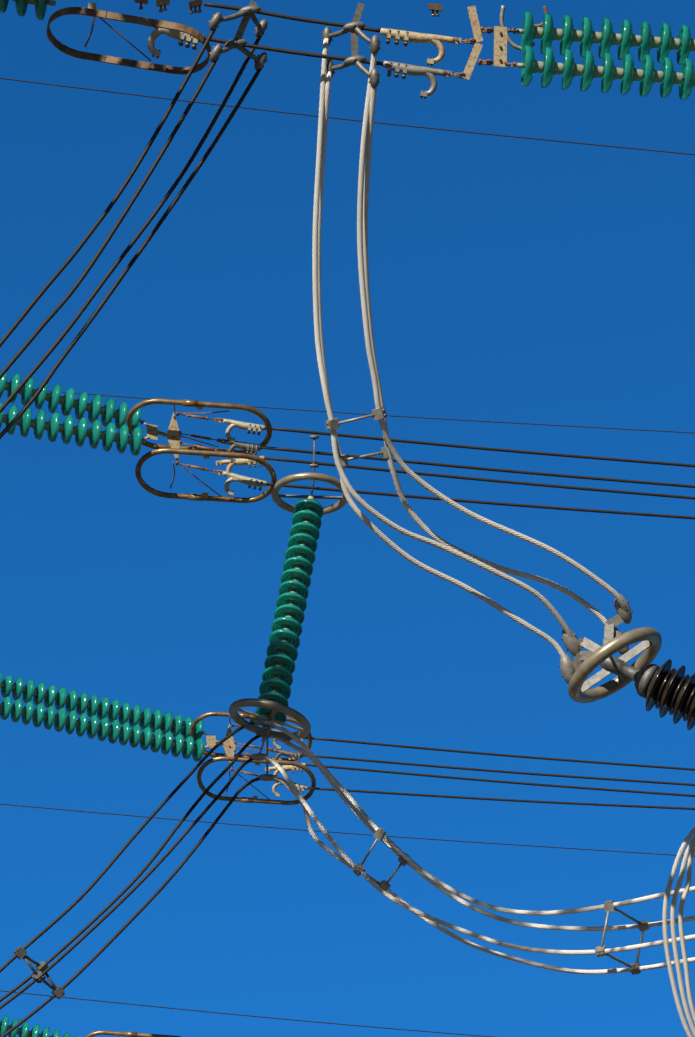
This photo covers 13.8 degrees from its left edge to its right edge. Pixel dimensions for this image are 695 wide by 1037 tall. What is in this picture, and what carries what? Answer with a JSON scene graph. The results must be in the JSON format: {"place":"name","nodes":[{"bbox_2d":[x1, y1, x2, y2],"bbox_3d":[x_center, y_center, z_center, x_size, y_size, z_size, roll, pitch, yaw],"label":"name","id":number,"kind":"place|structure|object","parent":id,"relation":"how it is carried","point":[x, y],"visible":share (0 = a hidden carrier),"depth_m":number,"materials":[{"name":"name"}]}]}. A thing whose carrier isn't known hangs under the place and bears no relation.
{"place":"outdoors","nodes":[
{"label":"outdoors","id":0,"kind":"place"},
{"bbox_2d":[126,398,276,502],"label":"grading rings","id":1,"kind":"object","parent":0,"point":[183,450],"visible":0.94,"depth_m":27.79,"materials":[{"name":"beige paint"}]},
{"bbox_2d":[140,412,266,496],"bbox_3d":[-1.405,-0.631,27.895,1.328,0.571,0.523,9,-42,-1],"label":"yoke and clamps","id":2,"kind":"object","parent":1,"relation":"attached to","point":[173,434],"visible":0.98,"depth_m":27.88,"materials":[{"name":"metal"}]},
{"bbox_2d":[0,372,140,429],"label":"insulator string","id":3,"kind":"object","parent":2,"relation":"attached to","point":[94,408],"visible":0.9,"depth_m":27.79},
{"bbox_2d":[0,403,141,455],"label":"insulator string","id":4,"kind":"object","parent":2,"relation":"attached to","point":[108,436],"visible":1,"depth_m":27.45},
{"bbox_2d":[261,446,694,487],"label":"bus conductor","id":5,"kind":"object","parent":2,"relation":"attached to","point":[493,469],"visible":0.85,"depth_m":28.23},
{"bbox_2d":[264,457,694,499],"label":"bus conductor","id":6,"kind":"object","parent":2,"relation":"attached to","point":[490,480],"visible":0.85,"depth_m":28.22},
{"bbox_2d":[265,426,694,466],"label":"bus conductor","id":7,"kind":"object","parent":2,"relation":"attached to","point":[486,448],"visible":1,"depth_m":28.21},
{"bbox_2d":[267,483,694,519],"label":"bus conductor","id":8,"kind":"object","parent":2,"relation":"attached to","point":[499,503],"visible":0.92,"depth_m":28.24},
{"bbox_2d":[0,990,493,1036],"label":"shield wire","id":9,"kind":"object","parent":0,"point":[255,1016],"visible":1,"depth_m":79.71,"materials":[{"name":"grey metal"}]},
{"bbox_2d":[202,723,307,797],"bbox_3d":[-1.129,2.912,34.707,1.391,0.614,0.562,9,-42,-1],"label":"yoke and clamps","id":10,"kind":"object","parent":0,"point":[227,744],"visible":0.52,"depth_m":34.69,"materials":[{"name":"grey metal"}]},
{"bbox_2d":[0,673,203,740],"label":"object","id":11,"kind":"object","parent":10,"relation":"attached to","point":[113,710],"visible":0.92,"depth_m":34.30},
{"bbox_2d":[190,712,315,804],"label":"grading rings","id":12,"kind":"object","parent":11,"relation":"attached to","point":[243,758],"visible":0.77,"depth_m":34.67,"materials":[{"name":"beige paint"}]},
{"bbox_2d":[0,696,204,761],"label":"insulator string","id":13,"kind":"object","parent":10,"relation":"attached to","point":[156,740],"visible":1,"depth_m":33.98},
{"bbox_2d":[303,754,694,785],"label":"bus conductor","id":14,"kind":"object","parent":10,"relation":"on","point":[502,771],"visible":0.98,"depth_m":35.03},
{"bbox_2d":[306,737,694,770],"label":"bus conductor","id":15,"kind":"object","parent":10,"relation":"on","point":[496,754],"visible":0.98,"depth_m":35.02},
{"bbox_2d":[306,764,694,796],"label":"bus conductor","id":16,"kind":"object","parent":10,"relation":"attached to","point":[500,781],"visible":0.94,"depth_m":35.03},
{"bbox_2d":[308,787,694,809],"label":"bus conductor","id":17,"kind":"object","parent":10,"relation":"attached to","point":[510,800],"visible":0.96,"depth_m":35.03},
{"bbox_2d":[249,718,274,780],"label":"suspension clamps","id":18,"kind":"object","parent":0,"point":[260,756],"visible":0.67,"depth_m":25.94,"materials":[{"name":"metal"}]},
{"bbox_2d":[0,722,253,972],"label":"power cable","id":19,"kind":"object","parent":18,"relation":"attached to","point":[105,870],"visible":0.98,"depth_m":25.30,"materials":[{"name":"grey metal"}]},
{"bbox_2d":[0,758,253,1008],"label":"power cable","id":20,"kind":"object","parent":18,"relation":"attached to","point":[123,899],"visible":0.96,"depth_m":25.28,"materials":[{"name":"grey metal"}]},
{"bbox_2d":[0,777,259,1036],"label":"power cable","id":21,"kind":"object","parent":18,"relation":"attached to","point":[111,940],"visible":0.94,"depth_m":25.28,"materials":[{"name":"grey metal"}]},
{"bbox_2d":[13,946,64,998],"bbox_3d":[-2.650,3.913,24.832,0.133,0.277,0.578,-30,-54,34],"label":"cable spacer","id":22,"kind":"object","parent":21,"relation":"attached to","point":[20,952],"visible":1,"depth_m":24.82,"materials":[{"name":"grey metal"}]},
{"bbox_2d":[0,735,260,1001],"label":"power cable","id":23,"kind":"object","parent":18,"relation":"attached to","point":[132,882],"visible":0.94,"depth_m":25.35,"materials":[{"name":"grey metal"}]},
{"bbox_2d":[229,435,346,742],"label":"grading rings","id":24,"kind":"object","parent":18,"relation":"on","point":[275,707],"visible":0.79,"depth_m":26.18,"materials":[{"name":"beige paint"}]},
{"bbox_2d":[254,498,323,727],"bbox_3d":[-0.533,0.828,26.996,0.294,2.842,0.399,-15,-47,23],"label":"insulator string","id":25,"kind":"object","parent":24,"relation":"attached to","point":[282,647],"visible":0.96,"depth_m":26.93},
{"bbox_2d":[263,756,694,954],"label":"power cable","id":26,"kind":"object","parent":18,"relation":"attached to","point":[363,874],"visible":0.92,"depth_m":25.07,"materials":[{"name":"metal"}]},
{"bbox_2d":[265,720,694,914],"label":"power cable","id":27,"kind":"object","parent":18,"relation":"attached to","point":[372,824],"visible":0.9,"depth_m":25.17,"materials":[{"name":"metal"}]},
{"bbox_2d":[270,736,694,930],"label":"power cable","id":28,"kind":"object","parent":18,"relation":"attached to","point":[452,895],"visible":0.77,"depth_m":25.24,"materials":[{"name":"metal"}]},
{"bbox_2d":[273,776,694,973],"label":"power cable","id":29,"kind":"object","parent":18,"relation":"attached to","point":[319,842],"visible":0.79,"depth_m":25.08,"materials":[{"name":"metal"}]},
{"bbox_2d":[353,828,410,889],"bbox_3d":[0.316,3.044,25.474,0.436,0.418,0.375,32,-47,-24],"label":"cable spacer","id":30,"kind":"object","parent":29,"relation":"on","point":[359,868],"visible":0.65,"depth_m":25.42,"materials":[{"name":"metal"}]},
{"bbox_2d":[595,900,649,974],"bbox_3d":[2.354,3.586,24.658,0.531,0.466,0.294,26,-45,-19],"label":"cable spacer","id":31,"kind":"object","parent":29,"relation":"on","point":[609,907],"visible":1,"depth_m":24.63,"materials":[{"name":"metal"}]},
{"bbox_2d":[127,0,547,98],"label":"yoke and clamps","id":32,"kind":"object","parent":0,"point":[501,38],"visible":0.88,"depth_m":21.21,"materials":[{"name":"metal"}]},
{"bbox_2d":[0,0,55,19],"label":"insulator string","id":33,"kind":"object","parent":32,"relation":"attached to","point":[39,5],"visible":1,"depth_m":21.13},
{"bbox_2d":[46,3,210,74],"bbox_3d":[-1.608,-3.522,21.195,1.216,0.212,0.536,9,-42,-1],"label":"grading ring","id":34,"kind":"object","parent":32,"relation":"attached to","point":[92,11],"visible":0.96,"depth_m":21.16,"materials":[{"name":"beige paint"}]},
{"bbox_2d":[209,0,267,69],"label":"spacer","id":35,"kind":"object","parent":32,"relation":"attached to","point":[247,13],"visible":1,"depth_m":21.18,"materials":[{"name":"metal"}]},
{"bbox_2d":[0,27,216,346],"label":"jumper cable","id":36,"kind":"object","parent":35,"relation":"attached to","point":[102,216],"visible":0.9,"depth_m":20.71,"materials":[{"name":"grey metal"}]},
{"bbox_2d":[0,59,217,378],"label":"jumper cable","id":37,"kind":"object","parent":35,"relation":"hanging from","point":[102,247],"visible":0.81,"depth_m":20.67,"materials":[{"name":"grey metal"}]},
{"bbox_2d":[0,34,262,412],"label":"jumper cable","id":38,"kind":"object","parent":35,"relation":"attached to","point":[117,262],"visible":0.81,"depth_m":20.96,"materials":[{"name":"grey metal"}]},
{"bbox_2d":[0,65,263,438],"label":"jumper cable","id":39,"kind":"object","parent":35,"relation":"attached to","point":[122,275],"visible":0.9,"depth_m":20.95,"materials":[{"name":"grey metal"}]},
{"bbox_2d":[204,2,380,32],"bbox_3d":[-0.401,-3.687,21.203,1.322,0.035,0.035,9,-42,-1],"label":"bridge conductor","id":40,"kind":"object","parent":32,"relation":"attached to","point":[283,16],"visible":0.83,"depth_m":21.19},
{"bbox_2d":[205,36,382,65],"bbox_3d":[-0.407,-3.439,21.204,1.366,0.045,0.036,8,-42,0],"label":"bridge conductor","id":41,"kind":"object","parent":32,"relation":"attached to","point":[287,51],"visible":0.69,"depth_m":21.19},
{"bbox_2d":[321,2,380,88],"bbox_3d":[0.014,-3.447,21.182,0.526,0.580,0.386,-11,-45,20],"label":"spacer frame","id":42,"kind":"object","parent":41,"relation":"attached to","point":[354,26],"visible":0.94,"depth_m":21.19,"materials":[{"name":"metal"}]},
{"bbox_2d":[517,45,694,99],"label":"insulator string","id":43,"kind":"object","parent":32,"relation":"attached to","point":[647,75],"visible":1,"depth_m":20.98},
{"bbox_2d":[517,11,694,64],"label":"insulator string","id":44,"kind":"object","parent":32,"relation":"attached to","point":[606,38],"visible":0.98,"depth_m":21.32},
{"bbox_2d":[0,78,694,154],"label":"shield wire","id":45,"kind":"object","parent":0,"point":[350,119],"visible":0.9,"depth_m":59.70,"materials":[{"name":"grey metal"}]},
{"bbox_2d":[0,804,694,856],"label":"shield wire","id":46,"kind":"object","parent":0,"point":[344,833],"visible":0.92,"depth_m":79.73,"materials":[{"name":"grey metal"}]},
{"bbox_2d":[0,0,694,1036],"label":"sky","id":47,"kind":"structure","parent":0,"point":[515,280],"materials":[{"name":"blue"}]},
{"bbox_2d":[47,390,694,433],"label":"shield wire","id":48,"kind":"object","parent":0,"point":[423,417],"visible":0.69,"depth_m":74.74,"materials":[{"name":"grey metal"}]},
{"bbox_2d":[558,594,694,729],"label":"bushing with corona ring","id":49,"kind":"object","parent":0,"point":[664,688],"visible":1,"depth_m":21.64,"materials":[{"name":"metal"}]},
{"bbox_2d":[312,38,571,636],"bbox_3d":[0.428,-1.178,21.838,0.895,2.777,4.146,-19,-49,27],"label":"power cable","id":50,"kind":"object","parent":49,"relation":"on","point":[454,552],"visible":0.98,"depth_m":21.34,"materials":[{"name":"metal"}]},
{"bbox_2d":[318,71,565,658],"bbox_3d":[0.398,-0.947,21.852,0.949,2.755,4.106,-19,-48,27],"label":"power cable","id":51,"kind":"object","parent":49,"relation":"on","point":[443,576],"visible":0.77,"depth_m":21.61,"materials":[{"name":"metal"}]},
{"bbox_2d":[325,407,392,465],"bbox_3d":[0.097,-0.593,21.497,0.449,0.261,0.546,-2,-43,10],"label":"cable spacer","id":52,"kind":"object","parent":51,"relation":"on","point":[335,423],"visible":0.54,"depth_m":21.34,"materials":[{"name":"metal"}]},
{"bbox_2d":[363,86,607,624],"bbox_3d":[0.718,-0.987,21.743,1.037,2.300,4.119,-19,-48,26],"label":"power cable","id":53,"kind":"object","parent":49,"relation":"on","point":[564,590],"visible":0.71,"depth_m":21.63,"materials":[{"name":"metal"}]},
{"bbox_2d":[357,52,626,609],"bbox_3d":[0.775,-1.239,21.711,0.972,2.322,4.114,-19,-49,27],"label":"power cable","id":54,"kind":"object","parent":49,"relation":"on","point":[486,521],"visible":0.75,"depth_m":21.31,"materials":[{"name":"metal"}]},
{"bbox_2d":[678,844,694,1023],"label":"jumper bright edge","id":55,"kind":"object","parent":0,"point":[681,930],"visible":1,"depth_m":22.75,"materials":[{"name":"metal"}]},
{"bbox_2d":[662,827,694,1036],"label":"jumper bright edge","id":56,"kind":"object","parent":55,"relation":"on","point":[664,925],"visible":1,"depth_m":22.75,"materials":[{"name":"metal"}]},
{"bbox_2d":[670,835,694,1036],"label":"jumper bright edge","id":57,"kind":"object","parent":55,"relation":"on","point":[673,932],"visible":1,"depth_m":22.75,"materials":[{"name":"metal"}]},
{"bbox_3d":[-2.584,7.038,36.195,1.452,0.632,0.578,9,-42,-1],"label":"yoke and clamps","id":58,"kind":"object","parent":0,"visible":0},
{"bbox_2d":[0,1016,79,1036],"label":"insulator string","id":59,"kind":"object","parent":58,"relation":"attached to","point":[23,1031],"visible":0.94,"depth_m":36.07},
{"bbox_2d":[85,1030,180,1036],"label":"racetrack rings","id":60,"kind":"object","parent":58,"relation":"attached to","point":[118,1033],"visible":1,"depth_m":36.06,"materials":[{"name":"beige paint"}]}
]}

